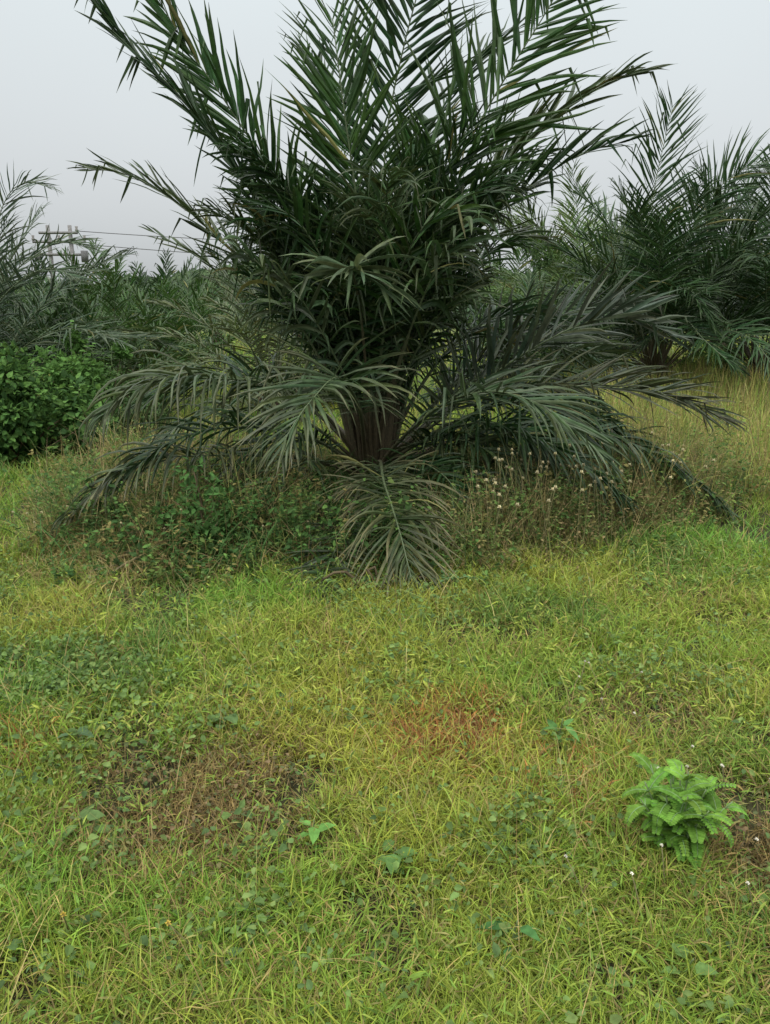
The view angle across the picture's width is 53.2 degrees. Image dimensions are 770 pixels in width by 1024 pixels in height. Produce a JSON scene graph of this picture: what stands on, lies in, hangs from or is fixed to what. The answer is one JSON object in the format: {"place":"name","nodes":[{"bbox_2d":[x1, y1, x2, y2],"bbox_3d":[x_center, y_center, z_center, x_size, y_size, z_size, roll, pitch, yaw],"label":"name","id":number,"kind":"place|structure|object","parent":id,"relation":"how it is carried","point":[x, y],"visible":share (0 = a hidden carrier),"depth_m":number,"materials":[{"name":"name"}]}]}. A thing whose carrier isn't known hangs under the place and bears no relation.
{"place":"outdoors","nodes":[
{"label":"outdoors","id":0,"kind":"place"},
{"bbox_2d":[0,349,769,597],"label":"dry grass","id":1,"kind":"structure","parent":0,"point":[750,391],"depth_m":5.52,"materials":[{"name":"green plant"}]},
{"bbox_2d":[0,328,769,1023],"bbox_3d":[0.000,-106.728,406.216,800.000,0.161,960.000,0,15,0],"label":"ground","id":2,"kind":"structure","parent":0,"point":[294,784],"depth_m":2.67,"materials":[{"name":"green plant"}]},
{"bbox_2d":[1,277,79,331],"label":"oil palm","id":3,"kind":"object","parent":2,"relation":"on","point":[36,290],"visible":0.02,"depth_m":25.64,"materials":[{"name":"green plant"}]},
{"bbox_2d":[0,289,114,389],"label":"oil palm","id":4,"kind":"object","parent":2,"relation":"on","point":[46,322],"visible":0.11,"depth_m":11.77,"materials":[{"name":"green plant"}]},
{"bbox_2d":[0,339,118,469],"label":"leafy bush","id":5,"kind":"object","parent":2,"relation":"on","point":[22,408],"visible":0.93,"depth_m":7.61,"materials":[{"name":"green plant"}]},
{"bbox_2d":[31,225,88,296],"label":"utility pole","id":6,"kind":"object","parent":2,"relation":"on","point":[82,254],"visible":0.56,"depth_m":43.43,"materials":[{"name":"grey concrete"}]},
{"bbox_2d":[79,231,497,244],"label":"power line","id":7,"kind":"object","parent":6,"relation":"attached to","point":[160,236],"visible":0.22,"depth_m":44.35,"materials":[{"name":"black metal"}]},
{"bbox_2d":[95,245,563,263],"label":"power line","id":8,"kind":"object","parent":6,"relation":"attached to","point":[219,254],"visible":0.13,"depth_m":44.79,"materials":[{"name":"black metal"}]},
{"bbox_2d":[60,911,68,929],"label":"flowering weed","id":9,"kind":"object","parent":2,"relation":"on","point":[63,913],"visible":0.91,"depth_m":1.85,"materials":[{"name":"yellow plant"}]},
{"bbox_2d":[57,726,93,752],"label":"broadleaf weed","id":10,"kind":"object","parent":2,"relation":"on","point":[85,731],"visible":0.56,"depth_m":2.72,"materials":[{"name":"green plant"}]},
{"bbox_2d":[0,253,151,388],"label":"oil palm","id":11,"kind":"object","parent":2,"relation":"on","point":[70,295],"visible":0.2,"depth_m":12.72,"materials":[{"name":"green plant"}]},
{"bbox_2d":[62,803,104,840],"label":"broadleaf weed","id":12,"kind":"object","parent":2,"relation":"on","point":[90,813],"visible":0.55,"depth_m":2.31,"materials":[{"name":"green plant"}]},
{"bbox_2d":[28,320,148,430],"bbox_3d":[-3.650,-1.599,9.498,1.510,1.504,1.263,0,15,0],"label":"leafy bush","id":13,"kind":"object","parent":2,"relation":"on","point":[54,367],"visible":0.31,"depth_m":9.25,"materials":[{"name":"green plant"}]},
{"bbox_2d":[0,161,185,364],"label":"oil palm","id":14,"kind":"object","parent":2,"relation":"on","point":[6,267],"visible":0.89,"depth_m":9.84,"materials":[{"name":"green plant"}]},
{"bbox_2d":[24,239,192,360],"bbox_3d":[-7.125,-5.151,19.232,4.476,3.352,4.456,0,15,0],"label":"oil palm","id":15,"kind":"object","parent":2,"relation":"on","point":[90,294],"visible":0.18,"depth_m":18.93,"materials":[{"name":"green plant"}]},
{"bbox_2d":[94,824,129,848],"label":"broadleaf weed","id":16,"kind":"object","parent":2,"relation":"on","point":[96,827],"visible":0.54,"depth_m":2.28,"materials":[{"name":"green plant"}]},
{"bbox_2d":[33,269,205,397],"bbox_3d":[-4.414,-2.820,12.671,3.144,2.251,3.490,0,15,0],"label":"oil palm","id":17,"kind":"object","parent":2,"relation":"on","point":[123,304],"visible":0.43,"depth_m":12.39,"materials":[{"name":"green plant"}]},
{"bbox_2d":[90,346,196,443],"bbox_3d":[-2.917,-1.363,9.078,1.255,1.168,1.348,-11,18,-35],"label":"leafy bush","id":18,"kind":"object","parent":2,"relation":"on","point":[123,404],"visible":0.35,"depth_m":8.97,"materials":[{"name":"green plant"}]},
{"bbox_2d":[115,307,200,388],"bbox_3d":[-4.573,-3.230,15.281,2.037,1.637,1.746,3,15,12],"label":"leafy bush","id":19,"kind":"object","parent":2,"relation":"on","point":[147,354],"visible":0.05,"depth_m":15.06,"materials":[{"name":"green plant"}]},
{"bbox_2d":[91,248,238,355],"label":"oil palm","id":20,"kind":"object","parent":2,"relation":"on","point":[162,274],"visible":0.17,"depth_m":21.02,"materials":[{"name":"green plant"}]},
{"bbox_2d":[165,920,194,950],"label":"flowering weed","id":21,"kind":"object","parent":2,"relation":"on","point":[168,922],"visible":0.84,"depth_m":1.83,"materials":[{"name":"plant"}]},
{"bbox_2d":[99,271,271,374],"bbox_3d":[-3.989,-3.562,15.000,3.554,2.480,3.734,-13,20,-40],"label":"oil palm","id":22,"kind":"object","parent":2,"relation":"on","point":[178,326],"visible":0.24,"depth_m":14.82,"materials":[{"name":"green plant"}]},
{"bbox_2d":[147,454,281,571],"bbox_3d":[-1.039,0.013,4.687,0.826,0.742,0.539,0,15,0],"label":"trailing vine","id":23,"kind":"object","parent":2,"relation":"on","point":[204,529],"visible":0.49,"depth_m":4.67,"materials":[{"name":"green plant"}]},
{"bbox_2d":[207,712,239,732],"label":"broadleaf weed","id":24,"kind":"object","parent":2,"relation":"on","point":[232,718],"visible":0.57,"depth_m":2.83,"materials":[{"name":"green plant"}]},
{"bbox_2d":[172,267,275,347],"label":"oil palm","id":25,"kind":"object","parent":2,"relation":"on","point":[212,313],"visible":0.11,"depth_m":28.66,"materials":[{"name":"green plant"}]},
{"bbox_2d":[207,947,243,987],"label":"broadleaf weed","id":26,"kind":"object","parent":2,"relation":"on","point":[233,948],"visible":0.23,"depth_m":1.84,"materials":[{"name":"green plant"}]},
{"bbox_2d":[115,227,362,427],"bbox_3d":[-1.862,-2.566,11.205,4.332,3.279,4.237,0,15,0],"label":"oil palm","id":27,"kind":"object","parent":2,"relation":"on","point":[258,349],"visible":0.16,"depth_m":10.87,"materials":[{"name":"green plant"}]},
{"bbox_2d":[245,351,336,408],"bbox_3d":[-1.306,-2.262,12.344,1.936,1.165,1.874,0,15,0],"label":"leafy bush","id":28,"kind":"object","parent":2,"relation":"on","point":[297,374],"visible":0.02,"depth_m":12.12,"materials":[{"name":"green plant"}]},
{"bbox_2d":[296,820,334,852],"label":"broadleaf weed","id":29,"kind":"object","parent":2,"relation":"on","point":[313,834],"visible":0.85,"depth_m":2.23,"materials":[{"name":"green plant"}]},
{"bbox_2d":[2,261,764,324],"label":"wood","id":30,"kind":"object","parent":2,"relation":"on","point":[178,274],"visible":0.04,"depth_m":59.63,"materials":[{"name":"green plant"}]},
{"bbox_2d":[0,366,769,594],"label":"undergrowth","id":31,"kind":"object","parent":2,"relation":"on","point":[200,551],"visible":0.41,"depth_m":4.93,"materials":[{"name":"green plant"}]},
{"bbox_2d":[0,514,769,1023],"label":"creeping weeds","id":32,"kind":"object","parent":2,"relation":"on","point":[272,832],"visible":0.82,"depth_m":2.54,"materials":[{"name":"green plant"}]},
{"bbox_2d":[285,566,485,604],"bbox_3d":[-0.006,0.415,4.268,1.079,0.244,0.487,-5,16,-19],"label":"trailing vine","id":33,"kind":"object","parent":2,"relation":"on","point":[366,577],"visible":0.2,"depth_m":4.22,"materials":[{"name":"green plant"}]},
{"bbox_2d":[373,839,416,873],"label":"broadleaf weed","id":34,"kind":"object","parent":2,"relation":"on","point":[389,861],"visible":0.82,"depth_m":2.16,"materials":[{"name":"green plant"}]},
{"bbox_2d":[50,0,749,605],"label":"oil palm","id":35,"kind":"object","parent":2,"relation":"on","point":[374,280],"visible":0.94,"depth_m":5.42,"materials":[{"name":"green plant"}]},
{"bbox_2d":[484,478,488,563],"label":"flowering weed","id":36,"kind":"object","parent":2,"relation":"on","point":[486,479],"visible":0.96,"depth_m":4.56,"materials":[{"name":"green plant"}]},
{"bbox_2d":[486,481,496,556],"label":"flowering weed","id":37,"kind":"object","parent":2,"relation":"on","point":[494,483],"visible":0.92,"depth_m":4.60,"materials":[{"name":"green plant"}]},
{"bbox_2d":[490,505,500,571],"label":"flowering weed","id":38,"kind":"object","parent":2,"relation":"on","point":[499,507],"visible":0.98,"depth_m":4.45,"materials":[{"name":"green plant"}]},
{"bbox_2d":[494,493,500,551],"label":"flowering weed","id":39,"kind":"object","parent":2,"relation":"on","point":[498,494],"visible":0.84,"depth_m":4.59,"materials":[{"name":"green plant"}]},
{"bbox_2d":[497,458,503,543],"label":"flowering weed","id":40,"kind":"object","parent":2,"relation":"on","point":[498,460],"visible":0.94,"depth_m":4.82,"materials":[{"name":"green plant"}]},
{"bbox_2d":[452,246,563,343],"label":"oil palm","id":41,"kind":"object","parent":2,"relation":"on","point":[519,263],"visible":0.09,"depth_m":26.07,"materials":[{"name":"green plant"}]},
{"bbox_2d":[504,484,511,539],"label":"flowering weed","id":42,"kind":"object","parent":2,"relation":"on","point":[507,501],"visible":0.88,"depth_m":4.78,"materials":[{"name":"green plant"}]},
{"bbox_2d":[477,920,541,965],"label":"broadleaf weed","id":43,"kind":"object","parent":2,"relation":"on","point":[528,930],"visible":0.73,"depth_m":1.85,"materials":[{"name":"green plant"}]},
{"bbox_2d":[415,265,604,416],"bbox_3d":[2.073,-2.615,12.277,3.385,2.566,3.336,14,20,41],"label":"oil palm","id":44,"kind":"object","parent":2,"relation":"on","point":[525,292],"visible":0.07,"depth_m":12.17,"materials":[{"name":"green plant"}]},
{"bbox_2d":[504,503,519,556],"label":"flowering weed","id":45,"kind":"object","parent":2,"relation":"on","point":[512,522],"visible":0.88,"depth_m":4.60,"materials":[{"name":"green plant"}]},
{"bbox_2d":[462,244,600,376],"bbox_3d":[3.279,-4.271,16.455,2.585,2.953,2.706,-12,19,-37],"label":"leafy bush","id":46,"kind":"object","parent":2,"relation":"on","point":[538,263],"visible":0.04,"depth_m":16.25,"materials":[{"name":"green plant"}]},
{"bbox_2d":[536,470,547,556],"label":"flowering weed","id":47,"kind":"object","parent":2,"relation":"on","point":[542,507],"visible":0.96,"depth_m":4.54,"materials":[{"name":"green plant"}]},
{"bbox_2d":[539,488,553,554],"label":"flowering weed","id":48,"kind":"object","parent":2,"relation":"on","point":[546,514],"visible":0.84,"depth_m":4.74,"materials":[{"name":"green plant"}]},
{"bbox_2d":[540,485,556,557],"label":"flowering weed","id":49,"kind":"object","parent":2,"relation":"on","point":[554,487],"visible":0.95,"depth_m":4.53,"materials":[{"name":"green plant"}]},
{"bbox_2d":[539,718,579,759],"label":"broadleaf weed","id":50,"kind":"object","parent":2,"relation":"on","point":[552,724],"visible":0.83,"depth_m":2.71,"materials":[{"name":"green plant"}]},
{"bbox_2d":[561,454,576,511],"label":"flowering weed","id":51,"kind":"object","parent":2,"relation":"on","point":[574,456],"visible":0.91,"depth_m":4.87,"materials":[{"name":"green plant"}]},
{"bbox_2d":[567,465,577,534],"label":"flowering weed","id":52,"kind":"object","parent":2,"relation":"on","point":[576,466],"visible":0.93,"depth_m":4.82,"materials":[{"name":"green plant"}]},
{"bbox_2d":[564,854,584,897],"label":"flowering weed","id":53,"kind":"object","parent":2,"relation":"on","point":[565,855],"visible":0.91,"depth_m":2.03,"materials":[{"name":"green plant"}]},
{"bbox_2d":[575,470,582,561],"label":"flowering weed","id":54,"kind":"object","parent":2,"relation":"on","point":[581,472],"visible":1,"depth_m":4.57,"materials":[{"name":"green plant"}]},
{"bbox_2d":[583,463,584,521],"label":"flowering weed","id":55,"kind":"object","parent":2,"relation":"on","point":[583,485],"visible":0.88,"depth_m":4.88,"materials":[{"name":"green plant"}]},
{"bbox_2d":[583,484,592,544],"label":"flowering weed","id":56,"kind":"object","parent":2,"relation":"on","point":[590,485],"visible":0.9,"depth_m":4.74,"materials":[{"name":"green plant"}]},
{"bbox_2d":[581,488,594,546],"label":"flowering weed","id":57,"kind":"object","parent":2,"relation":"on","point":[582,489],"visible":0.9,"depth_m":4.73,"materials":[{"name":"green plant"}]},
{"bbox_2d":[593,480,596,527],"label":"flowering weed","id":58,"kind":"object","parent":2,"relation":"on","point":[594,481],"visible":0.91,"depth_m":4.89,"materials":[{"name":"green plant"}]},
{"bbox_2d":[458,157,733,370],"bbox_3d":[4.679,-5.607,18.203,6.912,4.789,7.060,0,15,0],"label":"oil palm","id":59,"kind":"object","parent":2,"relation":"on","point":[558,271],"visible":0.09,"depth_m":17.18,"materials":[{"name":"green plant"}]},
{"bbox_2d":[594,467,599,554],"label":"flowering weed","id":60,"kind":"object","parent":2,"relation":"on","point":[597,499],"visible":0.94,"depth_m":4.73,"materials":[{"name":"green plant"}]},
{"bbox_2d":[600,466,600,532],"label":"flowering weed","id":61,"kind":"object","parent":2,"relation":"on","point":[600,502],"visible":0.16,"depth_m":4.93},
{"bbox_2d":[599,477,606,551],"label":"flowering weed","id":62,"kind":"object","parent":2,"relation":"on","point":[600,478],"visible":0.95,"depth_m":4.81,"materials":[{"name":"green plant"}]},
{"bbox_2d":[536,272,678,382],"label":"oil palm","id":63,"kind":"object","parent":2,"relation":"on","point":[583,362],"visible":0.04,"depth_m":14.76,"materials":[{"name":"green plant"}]},
{"bbox_2d":[601,461,613,528],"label":"flowering weed","id":64,"kind":"object","parent":2,"relation":"on","point":[606,496],"visible":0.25,"depth_m":4.93,"materials":[{"name":"green plant"}]},
{"bbox_2d":[606,472,616,536],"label":"flowering weed","id":65,"kind":"object","parent":2,"relation":"on","point":[611,497],"visible":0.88,"depth_m":5.04,"materials":[{"name":"green plant"}]},
{"bbox_2d":[611,480,613,540],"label":"flowering weed","id":66,"kind":"object","parent":2,"relation":"on","point":[612,481],"visible":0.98,"depth_m":4.81,"materials":[{"name":"green plant"}]},
{"bbox_2d":[497,81,769,389],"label":"oil palm","id":67,"kind":"object","parent":2,"relation":"on","point":[662,259],"visible":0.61,"depth_m":11.91,"materials":[{"name":"green plant"}]},
{"bbox_2d":[537,224,729,354],"bbox_3d":[8.391,-7.585,25.945,7.240,4.612,7.016,0,15,0],"label":"oil palm","id":68,"kind":"object","parent":2,"relation":"on","point":[621,286],"visible":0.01,"depth_m":25.57,"materials":[{"name":"green plant"}]},
{"bbox_2d":[630,872,640,914],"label":"flowering weed","id":69,"kind":"object","parent":2,"relation":"on","point":[631,873],"visible":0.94,"depth_m":1.98,"materials":[{"name":"plant"}]},
{"bbox_2d":[634,712,648,744],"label":"flowering weed","id":70,"kind":"object","parent":2,"relation":"on","point":[640,725],"visible":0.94,"depth_m":2.76,"materials":[{"name":"green plant"}]},
{"bbox_2d":[659,843,664,887],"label":"flowering weed","id":71,"kind":"object","parent":2,"relation":"on","point":[663,861],"visible":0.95,"depth_m":2.07,"materials":[{"name":"green plant"}]},
{"bbox_2d":[670,476,671,509],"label":"flowering weed","id":72,"kind":"object","parent":2,"relation":"on","point":[670,491],"visible":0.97,"depth_m":5.23,"materials":[{"name":"green plant"}]},
{"bbox_2d":[575,144,769,384],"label":"oil palm","id":73,"kind":"object","parent":2,"relation":"on","point":[759,263],"visible":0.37,"depth_m":12.91,"materials":[{"name":"green plant"}]},
{"bbox_2d":[621,752,748,868],"bbox_3d":[0.838,0.846,2.163,0.340,0.355,0.276,7,17,25],"label":"feathery seedling","id":74,"kind":"object","parent":2,"relation":"on","point":[677,807],"visible":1,"depth_m":2.12,"materials":[{"name":"green plant"}]},
{"bbox_2d":[661,943,718,982],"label":"broadleaf weed","id":75,"kind":"object","parent":2,"relation":"on","point":[701,967],"visible":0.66,"depth_m":1.79,"materials":[{"name":"green plant"}]},
{"bbox_2d":[632,186,767,354],"bbox_3d":[9.818,-6.613,22.039,6.930,4.911,6.682,0,15,0],"label":"oil palm","id":76,"kind":"object","parent":2,"relation":"on","point":[724,344],"visible":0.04,"depth_m":21.99,"materials":[{"name":"green plant"}]},
{"bbox_2d":[656,336,759,381],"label":"leafy bush","id":77,"kind":"object","parent":2,"relation":"on","point":[697,354],"visible":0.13,"depth_m":15.27,"materials":[{"name":"green plant"}]},
{"bbox_2d":[721,764,725,802],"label":"flowering weed","id":78,"kind":"object","parent":2,"relation":"on","point":[724,781],"visible":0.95,"depth_m":2.44,"materials":[{"name":"green plant"}]},
{"bbox_2d":[745,881,755,927],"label":"flowering weed","id":79,"kind":"object","parent":2,"relation":"on","point":[747,882],"visible":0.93,"depth_m":1.94,"materials":[{"name":"green plant"}]},
{"bbox_2d":[746,778,769,806],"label":"flowering weed","id":80,"kind":"object","parent":2,"relation":"on","point":[757,791],"visible":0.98,"depth_m":2.40,"materials":[{"name":"green plant"}]},
{"bbox_2d":[0,0,769,284],"label":"sky","id":81,"kind":"structure","parent":0,"point":[61,75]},
{"bbox_2d":[61,285,768,327],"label":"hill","id":82,"kind":"structure","parent":0,"point":[469,323],"depth_m":60.52,"materials":[{"name":"green plant"}]}
]}

